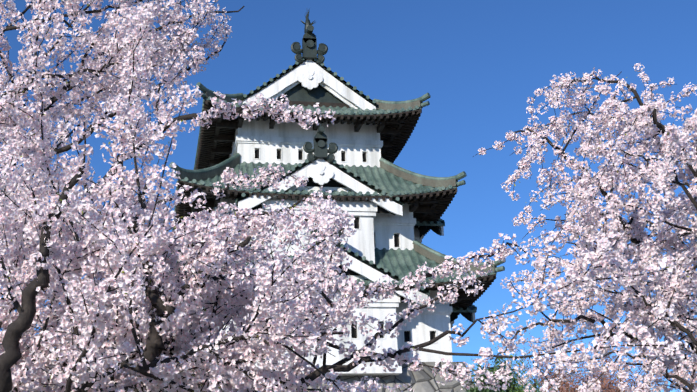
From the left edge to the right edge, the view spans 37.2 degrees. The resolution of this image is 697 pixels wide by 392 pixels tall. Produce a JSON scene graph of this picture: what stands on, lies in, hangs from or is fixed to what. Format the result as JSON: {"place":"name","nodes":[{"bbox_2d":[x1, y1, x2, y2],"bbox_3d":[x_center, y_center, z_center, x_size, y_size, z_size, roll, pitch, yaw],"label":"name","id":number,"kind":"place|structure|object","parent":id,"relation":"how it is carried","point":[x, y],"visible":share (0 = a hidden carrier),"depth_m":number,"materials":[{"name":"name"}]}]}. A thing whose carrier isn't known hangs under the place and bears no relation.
{"place":"outdoors","nodes":[
{"label":"outdoors","id":0,"kind":"place"},
{"bbox_2d":[161,59,495,340],"bbox_3d":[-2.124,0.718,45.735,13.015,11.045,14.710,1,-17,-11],"label":"roof eaves","id":1,"kind":"object","parent":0,"point":[217,136],"visible":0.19,"depth_m":42.03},
{"bbox_2d":[191,60,474,375],"bbox_3d":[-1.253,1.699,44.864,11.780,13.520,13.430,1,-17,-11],"label":"castle walls","id":2,"kind":"structure","parent":0,"point":[375,229],"depth_m":39.90,"materials":[{"name":"white paint"}]},
{"bbox_2d":[147,57,505,312],"bbox_3d":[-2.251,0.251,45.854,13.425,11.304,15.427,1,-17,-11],"label":"copper castle roofs","id":3,"kind":"object","parent":2,"relation":"on","point":[398,264],"visible":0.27,"depth_m":40.56,"materials":[{"name":"green metal"}]},
{"bbox_2d":[267,8,352,245],"bbox_3d":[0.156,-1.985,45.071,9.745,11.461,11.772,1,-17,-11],"label":"roof ornaments","id":4,"kind":"object","parent":3,"relation":"on","point":[319,93],"visible":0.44,"depth_m":43.25},
{"bbox_2d":[171,60,496,272],"bbox_3d":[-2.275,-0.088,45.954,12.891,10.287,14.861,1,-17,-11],"label":"roof ridges","id":5,"kind":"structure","parent":3,"relation":"on","point":[383,165],"depth_m":40.96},
{"bbox_2d":[232,149,457,341],"bbox_3d":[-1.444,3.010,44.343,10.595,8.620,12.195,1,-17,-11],"label":"windows","id":6,"kind":"structure","parent":2,"relation":"in","point":[421,229],"depth_m":40.09,"materials":[{"name":"black"}]},
{"bbox_2d":[0,0,696,391],"label":"sky","id":7,"kind":"structure","parent":0,"point":[479,62],"materials":[{"name":"blue"}]},
{"label":"ground","id":8,"kind":"structure","parent":0,"visible":0},
{"bbox_2d":[48,362,473,391],"bbox_3d":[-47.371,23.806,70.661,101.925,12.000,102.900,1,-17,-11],"label":"stone base","id":9,"kind":"object","parent":8,"relation":"on","point":[424,379],"depth_m":37.91,"materials":[{"name":"grey stone"}]},
{"bbox_2d":[0,0,696,391],"bbox_3d":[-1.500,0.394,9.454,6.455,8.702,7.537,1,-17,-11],"label":"cherry tree","id":10,"kind":"object","parent":8,"relation":"on","point":[134,312],"visible":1,"depth_m":7.78,"materials":[{"name":"pink plant"}]},
{"bbox_2d":[462,357,520,391],"bbox_3d":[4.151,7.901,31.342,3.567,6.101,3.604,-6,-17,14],"label":"shrub","id":11,"kind":"object","parent":8,"relation":"on","point":[501,382],"visible":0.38,"depth_m":31.60,"materials":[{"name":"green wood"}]},
{"bbox_2d":[471,344,581,391],"bbox_3d":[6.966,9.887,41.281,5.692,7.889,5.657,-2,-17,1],"label":"green tree","id":12,"kind":"object","parent":8,"relation":"on","point":[520,388],"visible":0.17,"depth_m":41.00,"materials":[{"name":"green plant"}]},
{"bbox_2d":[497,329,667,391],"bbox_3d":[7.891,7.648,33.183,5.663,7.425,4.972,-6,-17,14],"label":"red budding tree","id":13,"kind":"object","parent":8,"relation":"on","point":[606,386],"visible":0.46,"depth_m":33.66,"materials":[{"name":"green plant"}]},
{"bbox_2d":[473,63,696,391],"bbox_3d":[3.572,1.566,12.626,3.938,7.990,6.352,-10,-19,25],"label":"cherry tree","id":14,"kind":"object","parent":8,"relation":"on","point":[673,144],"visible":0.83,"depth_m":12.02,"materials":[{"name":"pink plant"}]}
]}

